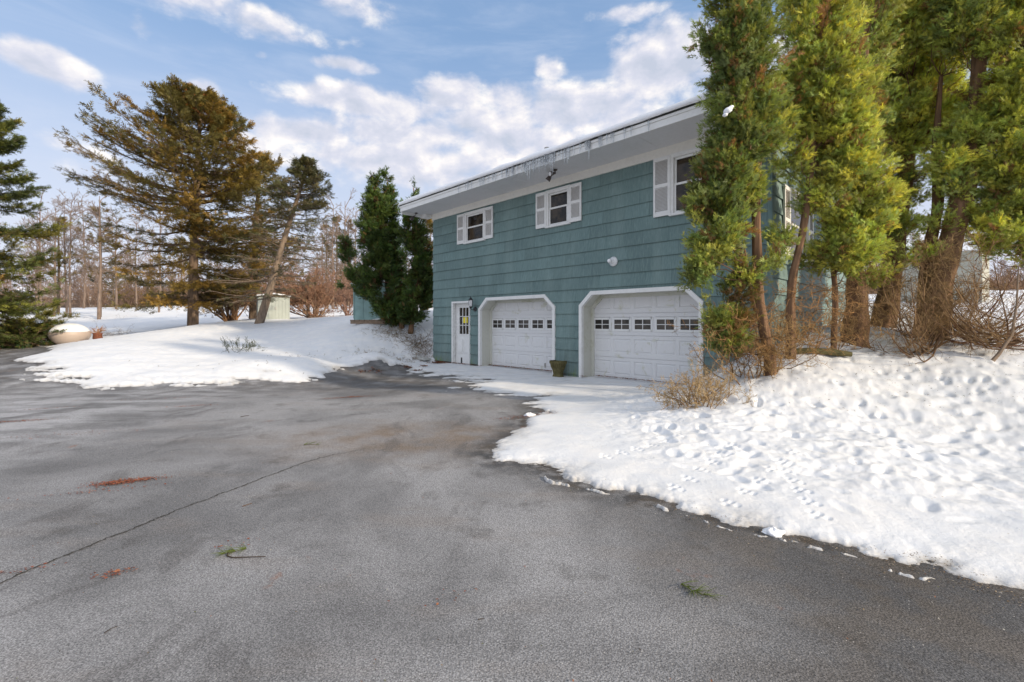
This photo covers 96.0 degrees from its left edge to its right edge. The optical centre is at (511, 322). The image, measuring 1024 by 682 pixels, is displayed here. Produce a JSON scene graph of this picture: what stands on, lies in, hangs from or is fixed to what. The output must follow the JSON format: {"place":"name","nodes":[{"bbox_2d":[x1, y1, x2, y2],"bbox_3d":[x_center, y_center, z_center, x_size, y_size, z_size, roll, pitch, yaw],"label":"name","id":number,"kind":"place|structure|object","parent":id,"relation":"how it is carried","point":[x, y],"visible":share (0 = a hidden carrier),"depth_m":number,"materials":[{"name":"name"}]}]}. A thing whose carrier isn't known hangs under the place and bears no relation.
{"place":"outdoors","nodes":[
{"label":"outdoors","id":0,"kind":"place"},
{"bbox_2d":[359,361,447,372],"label":"leaf litter","id":1,"kind":"object","parent":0,"point":[407,366],"visible":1,"depth_m":14.04,"materials":[{"name":"brown plant"}]},
{"bbox_2d":[16,397,1004,681],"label":"debris","id":2,"kind":"object","parent":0,"point":[448,515],"visible":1,"depth_m":2.52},
{"bbox_2d":[0,346,1023,681],"bbox_3d":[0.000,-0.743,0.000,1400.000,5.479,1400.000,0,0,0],"label":"driveway","id":3,"kind":"structure","parent":0,"point":[600,594],"depth_m":2.64,"materials":[{"name":"grey asphalt"}]},
{"bbox_2d":[0,117,22,281],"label":"spruce","id":4,"kind":"object","parent":3,"relation":"on","point":[6,238],"visible":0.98,"depth_m":19.45,"materials":[{"name":"green plant"}]},
{"bbox_2d":[0,301,58,348],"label":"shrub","id":5,"kind":"object","parent":3,"relation":"on","point":[6,344],"visible":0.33,"depth_m":21.76,"materials":[{"name":"green plant"}]},
{"bbox_2d":[0,99,80,346],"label":"spruce","id":6,"kind":"object","parent":3,"relation":"on","point":[8,306],"visible":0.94,"depth_m":21.66,"materials":[{"name":"green plant"}]},
{"bbox_2d":[38,214,79,312],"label":"pine","id":7,"kind":"object","parent":3,"relation":"on","point":[59,277],"visible":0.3,"depth_m":48.90,"materials":[{"name":"green plant"}]},
{"bbox_2d":[48,323,90,343],"bbox_3d":[-21.679,0.573,22.600,1.548,1.084,1.548,0,0,0],"label":"garden bowl","id":8,"kind":"object","parent":3,"relation":"on","point":[73,332],"visible":0.75,"depth_m":22.14,"materials":[{"name":"beige stone"}]},
{"bbox_2d":[65,200,137,316],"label":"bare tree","id":9,"kind":"object","parent":3,"relation":"on","point":[95,225],"visible":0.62,"depth_m":45.77,"materials":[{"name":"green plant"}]},
{"bbox_2d":[102,270,133,306],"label":"pine","id":10,"kind":"object","parent":3,"relation":"on","point":[112,293],"visible":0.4,"depth_m":71.94,"materials":[{"name":"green plant"}]},
{"bbox_2d":[53,307,203,335],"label":"dry weeds","id":11,"kind":"object","parent":3,"relation":"on","point":[114,330],"visible":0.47,"depth_m":25.84,"materials":[{"name":"brown plant"}]},
{"bbox_2d":[128,262,166,296],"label":"pine","id":12,"kind":"object","parent":3,"relation":"on","point":[147,280],"visible":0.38,"depth_m":69.92,"materials":[{"name":"green plant"}]},
{"bbox_2d":[52,73,282,325],"bbox_3d":[-18.427,-6.452,25.862,10.192,13.712,10.544,0,0,0],"label":"hemlock","id":13,"kind":"object","parent":3,"relation":"on","point":[192,103],"visible":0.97,"depth_m":24.67,"materials":[{"name":"green plant"}]},
{"bbox_2d":[161,235,198,306],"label":"pine","id":14,"kind":"object","parent":3,"relation":"on","point":[185,263],"visible":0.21,"depth_m":65.83,"materials":[{"name":"green plant"}]},
{"bbox_2d":[0,449,368,582],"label":"pavement crack","id":15,"kind":"object","parent":3,"relation":"on","point":[145,523],"visible":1,"depth_m":3.16,"materials":[{"name":"black asphalt"}]},
{"bbox_2d":[213,543,245,557],"bbox_3d":[-1.719,1.379,2.794,0.190,0.035,0.142,0,0,-28],"label":"pine sprig","id":16,"kind":"object","parent":3,"relation":"on","point":[232,550],"visible":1,"depth_m":2.79,"materials":[{"name":"green plant"}]},
{"bbox_2d":[173,146,317,318],"bbox_3d":[-17.335,-5.832,31.261,8.559,11.756,8.066,0,0,0],"label":"hemlock","id":17,"kind":"object","parent":3,"relation":"on","point":[253,312],"visible":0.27,"depth_m":30.77,"materials":[{"name":"green plant"}]},
{"bbox_2d":[226,552,265,557],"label":"twig","id":18,"kind":"object","parent":3,"relation":"on","point":[227,555],"visible":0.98,"depth_m":2.74,"materials":[{"name":"wood"}]},
{"bbox_2d":[201,154,339,323],"bbox_3d":[-11.720,-4.088,22.963,5.180,8.594,6.245,0,0,43],"label":"spruce","id":19,"kind":"object","parent":3,"relation":"on","point":[311,181],"visible":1,"depth_m":22.76,"materials":[{"name":"green plant"}]},
{"bbox_2d":[0,395,557,605],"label":"needle drift","id":20,"kind":"object","parent":3,"relation":"on","point":[119,481],"visible":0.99,"depth_m":4.00,"materials":[{"name":"brown plant"}]},
{"bbox_2d":[250,261,351,317],"bbox_3d":[-13.358,-2.077,30.101,5.967,3.955,6.104,0,0,0],"label":"shrub","id":21,"kind":"object","parent":3,"relation":"on","point":[318,292],"visible":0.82,"depth_m":29.60,"materials":[{"name":"brown plant"}]},
{"bbox_2d":[312,224,335,296],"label":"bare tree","id":22,"kind":"object","parent":3,"relation":"on","point":[324,226],"visible":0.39,"depth_m":65.91,"materials":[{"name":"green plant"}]},
{"bbox_2d":[324,215,351,303],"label":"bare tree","id":23,"kind":"object","parent":3,"relation":"on","point":[338,224],"visible":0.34,"depth_m":61.75,"materials":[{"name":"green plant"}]},
{"bbox_2d":[335,219,358,304],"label":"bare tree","id":24,"kind":"object","parent":3,"relation":"on","point":[353,247],"visible":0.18,"depth_m":63.78,"materials":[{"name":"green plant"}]},
{"bbox_2d":[334,233,378,304],"bbox_3d":[-5.679,-1.625,17.899,2.564,3.753,1.156,0,0,0],"label":"arborvitae","id":25,"kind":"object","parent":3,"relation":"on","point":[345,248],"visible":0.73,"depth_m":17.75,"materials":[{"name":"green plant"}]},
{"bbox_2d":[353,280,384,319],"bbox_3d":[-5.594,-0.958,20.300,2.160,1.790,1.960,0,0,8],"label":"playhouse","id":26,"kind":"object","parent":3,"relation":"on","point":[362,308],"visible":0.21,"depth_m":19.49,"materials":[{"name":"teal wood"}]},
{"bbox_2d":[362,318,433,360],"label":"dry weeds","id":27,"kind":"object","parent":3,"relation":"on","point":[414,345],"visible":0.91,"depth_m":16.81,"materials":[{"name":"brown plant"}]},
{"bbox_2d":[392,178,432,333],"bbox_3d":[-3.580,-2.521,17.268,1.924,6.059,1.693,0,0,0],"label":"arborvitae","id":28,"kind":"object","parent":3,"relation":"on","point":[420,271],"visible":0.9,"depth_m":17.07,"materials":[{"name":"green plant"}]},
{"bbox_2d":[413,218,432,285],"bbox_3d":[-7.537,-5.170,39.804,3.838,8.944,3.842,0,0,-35],"label":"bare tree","id":29,"kind":"object","parent":3,"relation":"on","point":[429,223],"visible":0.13,"depth_m":39.47,"materials":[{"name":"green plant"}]},
{"bbox_2d":[0,290,1023,592],"bbox_3d":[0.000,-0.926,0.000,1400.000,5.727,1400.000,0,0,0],"label":"snow cover","id":30,"kind":"object","parent":3,"relation":"on","point":[900,466],"visible":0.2,"depth_m":5.39,"materials":[{"name":"white snow"}]},
{"bbox_2d":[11,188,62,305],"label":"bare tree","id":31,"kind":"object","parent":30,"relation":"on","point":[32,247],"visible":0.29,"depth_m":59.82,"materials":[{"name":"brown plant"}]},
{"bbox_2d":[15,207,61,304],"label":"bare tree","id":32,"kind":"object","parent":30,"relation":"on","point":[37,285],"visible":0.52,"depth_m":47.91,"materials":[{"name":"brown plant"}]},
{"bbox_2d":[16,194,84,315],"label":"bare tree","id":33,"kind":"object","parent":30,"relation":"on","point":[54,253],"visible":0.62,"depth_m":46.08,"materials":[{"name":"brown plant"}]},
{"bbox_2d":[23,195,98,312],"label":"bare tree","id":34,"kind":"object","parent":30,"relation":"on","point":[66,296],"visible":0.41,"depth_m":49.87,"materials":[{"name":"brown plant"}]},
{"bbox_2d":[42,188,93,315],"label":"bare tree","id":35,"kind":"object","parent":30,"relation":"on","point":[69,275],"visible":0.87,"depth_m":46.88,"materials":[{"name":"brown plant"}]},
{"bbox_2d":[59,190,96,307],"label":"bare tree","id":36,"kind":"object","parent":30,"relation":"on","point":[84,296],"visible":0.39,"depth_m":63.99,"materials":[{"name":"brown plant"}]},
{"bbox_2d":[88,326,105,338],"bbox_3d":[-19.775,0.496,21.983,0.640,0.732,0.604,0,0,8],"label":"flowerpot","id":37,"kind":"object","parent":30,"relation":"on","point":[97,334],"visible":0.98,"depth_m":21.93,"materials":[{"name":"orange ceramic"}]},
{"bbox_2d":[55,187,143,318],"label":"bare tree","id":38,"kind":"object","parent":30,"relation":"on","point":[100,234],"visible":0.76,"depth_m":43.92,"materials":[{"name":"brown plant"}]},
{"bbox_2d":[77,203,133,308],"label":"bare tree","id":39,"kind":"object","parent":30,"relation":"on","point":[115,288],"visible":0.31,"depth_m":59.72,"materials":[{"name":"brown plant"}]},
{"bbox_2d":[112,215,157,308],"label":"bare tree","id":40,"kind":"object","parent":30,"relation":"on","point":[135,284],"visible":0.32,"depth_m":61.94,"materials":[{"name":"brown plant"}]},
{"bbox_2d":[130,201,181,311],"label":"bare tree","id":41,"kind":"object","parent":30,"relation":"on","point":[159,306],"visible":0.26,"depth_m":52.03,"materials":[{"name":"brown plant"}]},
{"bbox_2d":[199,264,265,320],"bbox_3d":[-18.261,-1.766,29.954,5.333,4.223,4.227,0,0,22],"label":"shrub","id":42,"kind":"object","parent":30,"relation":"on","point":[232,315],"visible":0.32,"depth_m":29.68,"materials":[{"name":"brown plant"}]},
{"bbox_2d":[220,335,264,351],"bbox_3d":[-8.620,0.769,14.796,1.474,0.717,1.342,0,0,-11],"label":"shrub","id":43,"kind":"object","parent":30,"relation":"on","point":[247,344],"visible":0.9,"depth_m":14.80,"materials":[{"name":"grey plant"}]},
{"bbox_2d":[214,228,315,298],"bbox_3d":[-20.742,-4.620,39.413,7.140,8.324,6.179,0,0,-16],"label":"shrub","id":44,"kind":"object","parent":30,"relation":"on","point":[283,263],"visible":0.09,"depth_m":39.64,"materials":[{"name":"brown plant"}]},
{"bbox_2d":[256,293,289,318],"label":"garden shed","id":45,"kind":"structure","parent":30,"relation":"on","point":[279,308],"depth_m":27.07,"materials":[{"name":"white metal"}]},
{"bbox_2d":[299,215,341,284],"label":"bare tree","id":46,"kind":"object","parent":30,"relation":"on","point":[315,261],"visible":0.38,"depth_m":59.68,"materials":[{"name":"brown plant"}]},
{"bbox_2d":[300,192,344,308],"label":"bare tree","id":47,"kind":"object","parent":30,"relation":"on","point":[329,243],"visible":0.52,"depth_m":54.88,"materials":[{"name":"brown plant"}]},
{"bbox_2d":[320,267,352,315],"bbox_3d":[-11.742,-2.309,33.178,3.890,4.255,5.883,0,0,-18],"label":"shrub","id":48,"kind":"object","parent":30,"relation":"on","point":[336,299],"visible":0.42,"depth_m":32.39,"materials":[{"name":"brown plant"}]},
{"bbox_2d":[310,187,363,308],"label":"bare tree","id":49,"kind":"object","parent":30,"relation":"on","point":[345,231],"visible":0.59,"depth_m":47.71,"materials":[{"name":"brown plant"}]},
{"bbox_2d":[335,208,361,282],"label":"bare tree","id":50,"kind":"object","parent":30,"relation":"on","point":[356,218],"visible":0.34,"depth_m":62.05,"materials":[{"name":"brown plant"}]},
{"bbox_2d":[350,320,384,323],"bbox_3d":[-5.501,-0.023,18.305,1.450,0.160,1.000,0,0,11],"label":"pallet","id":51,"kind":"object","parent":30,"relation":"on","point":[364,322],"visible":0.69,"depth_m":17.84,"materials":[{"name":"brown wood"}]},
{"bbox_2d":[352,170,405,328],"bbox_3d":[-4.967,-2.770,17.611,2.461,6.187,1.872,0,0,0],"label":"arborvitae","id":52,"kind":"object","parent":30,"relation":"on","point":[373,223],"visible":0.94,"depth_m":17.25,"materials":[{"name":"green plant"}]},
{"bbox_2d":[344,342,421,362],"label":"dry weeds","id":53,"kind":"object","parent":30,"relation":"on","point":[394,357],"visible":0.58,"depth_m":15.64,"materials":[{"name":"brown plant"}]},
{"bbox_2d":[377,165,407,299],"bbox_3d":[-4.542,-3.008,18.019,1.454,6.334,1.540,0,0,-43],"label":"arborvitae","id":54,"kind":"object","parent":30,"relation":"on","point":[393,201],"visible":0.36,"depth_m":17.83,"materials":[{"name":"green plant"}]},
{"bbox_2d":[415,357,430,360],"bbox_3d":[-3.083,1.246,15.919,0.280,0.070,0.580,0,3,-44],"label":"splash block","id":55,"kind":"object","parent":30,"relation":"on","point":[423,358],"depth_m":15.77,"materials":[{"name":"concrete"}]},
{"bbox_2d":[0,218,1023,307],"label":"woodland","id":56,"kind":"object","parent":30,"relation":"on","point":[78,298],"visible":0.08,"depth_m":88.47,"materials":[{"name":"brown plant"}]},
{"bbox_2d":[75,266,1023,307],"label":"thicket","id":57,"kind":"object","parent":30,"relation":"on","point":[108,302],"visible":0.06,"depth_m":80.36,"materials":[{"name":"brown plant"}]},
{"bbox_2d":[549,360,566,376],"bbox_3d":[1.168,1.179,11.695,0.239,0.422,0.385,0,0,-44],"label":"planter","id":58,"kind":"object","parent":30,"relation":"on","point":[557,367],"visible":1,"depth_m":11.62,"materials":[{"name":"stone"}]},
{"bbox_2d":[435,360,703,384],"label":"leaf litter","id":59,"kind":"object","parent":30,"relation":"on","point":[551,370],"visible":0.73,"depth_m":12.71,"materials":[{"name":"brown plant"}]},
{"bbox_2d":[638,347,756,410],"bbox_3d":[2.611,0.996,6.300,1.475,1.321,1.574,0,0,-38],"label":"shrub","id":60,"kind":"object","parent":30,"relation":"on","point":[707,386],"visible":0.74,"depth_m":6.25,"materials":[{"name":"beige plant"}]},
{"bbox_2d":[667,284,799,385],"bbox_3d":[3.250,0.175,6.799,1.455,1.446,1.475,0,0,-30],"label":"dead brush","id":61,"kind":"object","parent":30,"relation":"on","point":[745,347],"visible":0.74,"depth_m":6.59,"materials":[{"name":"brown plant"}]},
{"bbox_2d":[743,314,821,374],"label":"dead brush","id":62,"kind":"object","parent":30,"relation":"on","point":[777,348],"visible":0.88,"depth_m":6.68,"materials":[{"name":"brown plant"}]},
{"bbox_2d":[796,348,852,356],"bbox_3d":[5.149,0.497,7.743,0.986,0.145,0.124,0,0,11],"label":"fallen log","id":63,"kind":"object","parent":30,"relation":"on","point":[838,352],"visible":0.71,"depth_m":7.68,"materials":[{"name":"wood"}]},
{"bbox_2d":[778,302,888,349],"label":"dead brush","id":64,"kind":"object","parent":30,"relation":"on","point":[853,331],"visible":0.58,"depth_m":7.96,"materials":[{"name":"brown plant"}]},
{"bbox_2d":[799,265,892,340],"bbox_3d":[5.842,-0.547,8.129,1.594,1.798,1.538,0,0,0],"label":"dead brush","id":65,"kind":"object","parent":30,"relation":"on","point":[844,292],"visible":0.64,"depth_m":8.02,"materials":[{"name":"brown plant"}]},
{"bbox_2d":[695,334,1023,410],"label":"debris","id":66,"kind":"object","parent":30,"relation":"on","point":[891,376],"visible":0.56,"depth_m":6.85,"materials":[{"name":"brown plant"}]},
{"bbox_2d":[819,273,920,330],"bbox_3d":[7.740,-0.492,9.770,1.720,1.469,2.277,0,0,-45],"label":"dead brush","id":67,"kind":"object","parent":30,"relation":"on","point":[874,304],"visible":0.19,"depth_m":9.72,"materials":[{"name":"brown plant"}]},
{"bbox_2d":[869,235,919,314],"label":"dead brush","id":68,"kind":"object","parent":30,"relation":"on","point":[894,281],"visible":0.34,"depth_m":9.30,"materials":[{"name":"brown plant"}]},
{"bbox_2d":[874,227,1006,350],"bbox_3d":[7.642,-0.521,8.288,2.071,2.391,1.594,0,0,0],"label":"dead brush","id":69,"kind":"object","parent":30,"relation":"on","point":[936,266],"visible":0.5,"depth_m":8.19,"materials":[{"name":"brown plant"}]},
{"bbox_2d":[868,275,1023,351],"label":"dead brush","id":70,"kind":"object","parent":30,"relation":"on","point":[938,321],"visible":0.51,"depth_m":7.97,"materials":[{"name":"brown plant"}]},
{"bbox_2d":[882,224,1023,354],"bbox_3d":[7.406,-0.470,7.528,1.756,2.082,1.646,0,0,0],"label":"brush","id":71,"kind":"object","parent":30,"relation":"on","point":[983,340],"visible":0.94,"depth_m":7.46,"materials":[{"name":"plant"}]},
{"bbox_2d":[944,255,1023,354],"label":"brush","id":72,"kind":"object","parent":30,"relation":"on","point":[1010,313],"visible":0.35,"depth_m":8.03,"materials":[{"name":"brown plant"}]},
{"bbox_2d":[991,267,1018,361],"bbox_3d":[7.731,-0.098,7.241,0.616,1.572,0.063,0,0,-9],"label":"leaning branch","id":73,"kind":"object","parent":30,"relation":"on","point":[995,357],"visible":0.89,"depth_m":7.25,"materials":[{"name":"brown wood"}]},
{"bbox_2d":[523,412,535,416],"bbox_3d":[0.268,1.374,6.894,0.192,0.052,0.132,0,0,0],"label":"snow lump","id":74,"kind":"object","parent":3,"relation":"on","point":[529,414],"visible":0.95,"depth_m":6.87,"materials":[{"name":"white snow"}]},
{"bbox_2d":[398,69,853,384],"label":"house","id":75,"kind":"structure","parent":3,"relation":"on","point":[571,252],"depth_m":11.35,"materials":[{"name":"teal wood"}]},
{"bbox_2d":[456,303,468,363],"bbox_3d":[-1.567,0.368,15.035,0.058,2.004,0.849,0,0,-44],"label":"entry door","id":76,"kind":"structure","parent":75,"relation":"in","point":[462,309],"depth_m":15.07,"materials":[{"name":"white wood"}]},
{"bbox_2d":[463,208,485,243],"bbox_3d":[-1.169,-3.007,14.452,0.115,0.993,1.024,0,0,-44],"label":"window","id":77,"kind":"structure","parent":75,"relation":"in","point":[473,220],"depth_m":14.49,"materials":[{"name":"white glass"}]},
{"bbox_2d":[492,301,551,371],"bbox_3d":[0.358,0.163,13.500,0.082,2.434,3.050,0,0,-44],"label":"garage door","id":78,"kind":"structure","parent":75,"relation":"in","point":[522,331],"depth_m":13.52,"materials":[{"name":"paint"}]},
{"bbox_2d":[545,185,570,228],"bbox_3d":[1.203,-3.007,12.025,0.115,0.993,0.830,0,0,-44],"label":"window","id":79,"kind":"structure","parent":75,"relation":"in","point":[557,199],"depth_m":12.06,"materials":[{"name":"white glass"}]},
{"bbox_2d":[594,295,697,384],"bbox_3d":[3.086,0.163,10.721,0.066,2.434,3.067,0,0,-44],"label":"garage door","id":80,"kind":"structure","parent":75,"relation":"in","point":[634,338],"depth_m":10.67,"materials":[{"name":"paint"}]},
{"bbox_2d":[668,145,709,215],"bbox_3d":[3.811,-2.913,9.359,0.115,1.312,1.290,0,0,-44],"label":"window","id":81,"kind":"structure","parent":75,"relation":"in","point":[679,165],"depth_m":9.69,"materials":[{"name":"white glass"}]},
{"bbox_2d":[791,187,810,262],"bbox_3d":[5.970,-1.980,9.600,1.410,1.400,0.115,0,0,-44],"label":"window","id":82,"kind":"structure","parent":75,"relation":"in","point":[793,217],"depth_m":9.55,"materials":[{"name":"white glass"}]},
{"bbox_2d":[681,580,704,599],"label":"pine sprig","id":83,"kind":"object","parent":3,"relation":"on","point":[689,586],"visible":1,"depth_m":2.39,"materials":[{"name":"green plant"}]},
{"bbox_2d":[696,583,722,600],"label":"pine sprig","id":84,"kind":"object","parent":3,"relation":"on","point":[707,594],"visible":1,"depth_m":2.36,"materials":[{"name":"green plant"}]},
{"bbox_2d":[673,0,806,375],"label":"arborvitae","id":85,"kind":"object","parent":3,"relation":"on","point":[740,144],"visible":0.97,"depth_m":6.70,"materials":[{"name":"green plant"}]},
{"bbox_2d":[722,105,733,116],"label":"snow clump","id":86,"kind":"object","parent":85,"relation":"on","point":[727,110],"visible":1,"depth_m":6.39,"materials":[{"name":"white snow"}]},
{"bbox_2d":[685,311,817,384],"bbox_3d":[3.592,0.395,6.849,1.920,1.176,2.170,0,0,22],"label":"dead brush","id":87,"kind":"object","parent":3,"relation":"on","point":[731,365],"visible":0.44,"depth_m":6.91,"materials":[{"name":"brown plant"}]},
{"bbox_2d":[761,526,785,537],"bbox_3d":[1.736,1.378,3.045,0.160,0.044,0.110,0,0,0],"label":"snow lump","id":88,"kind":"object","parent":3,"relation":"on","point":[773,531],"visible":1,"depth_m":3.03,"materials":[{"name":"white snow"}]},
{"bbox_2d":[753,305,857,355],"bbox_3d":[4.892,0.219,7.792,1.544,1.061,1.865,0,0,0],"label":"dead brush","id":89,"kind":"object","parent":3,"relation":"on","point":[841,336],"visible":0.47,"depth_m":7.64,"materials":[{"name":"brown plant"}]},
{"bbox_2d":[747,274,865,368],"bbox_3d":[4.610,-0.068,7.676,2.042,1.643,1.403,0,0,-10],"label":"dead brush","id":90,"kind":"object","parent":3,"relation":"on","point":[812,314],"visible":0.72,"depth_m":7.54,"materials":[{"name":"brown plant"}]},
{"bbox_2d":[761,0,917,358],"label":"arborvitae","id":91,"kind":"object","parent":3,"relation":"on","point":[837,136],"visible":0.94,"depth_m":7.45,"materials":[{"name":"green plant"}]},
{"bbox_2d":[676,507,1023,617],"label":"debris","id":92,"kind":"object","parent":3,"relation":"on","point":[906,565],"visible":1,"depth_m":2.62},
{"bbox_2d":[840,0,910,347],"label":"arborvitae","id":93,"kind":"object","parent":3,"relation":"on","point":[877,27],"visible":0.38,"depth_m":8.44,"materials":[{"name":"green plant"}]},
{"bbox_2d":[836,0,969,328],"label":"arborvitae","id":94,"kind":"object","parent":3,"relation":"on","point":[908,131],"visible":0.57,"depth_m":9.85,"materials":[{"name":"green plant"}]},
{"bbox_2d":[848,264,988,364],"bbox_3d":[6.646,-0.109,7.535,1.709,1.874,1.697,0,0,0],"label":"brush","id":95,"kind":"object","parent":3,"relation":"on","point":[925,340],"visible":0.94,"depth_m":7.55,"materials":[{"name":"plant"}]},
{"bbox_2d":[901,229,1000,301],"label":"house","id":96,"kind":"structure","parent":3,"relation":"on","point":[967,265],"depth_m":23.21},
{"bbox_2d":[900,0,1023,339],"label":"arborvitae","id":97,"kind":"object","parent":3,"relation":"on","point":[948,168],"visible":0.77,"depth_m":8.70,"materials":[{"name":"green plant"}]},
{"bbox_2d":[960,0,1023,268],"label":"arborvitae","id":98,"kind":"object","parent":3,"relation":"on","point":[1002,186],"visible":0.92,"depth_m":8.29,"materials":[{"name":"green plant"}]},
{"bbox_2d":[0,0,1023,307],"label":"sky","id":99,"kind":"structure","parent":0,"point":[437,93],"materials":[{"name":"blue"}]}
]}

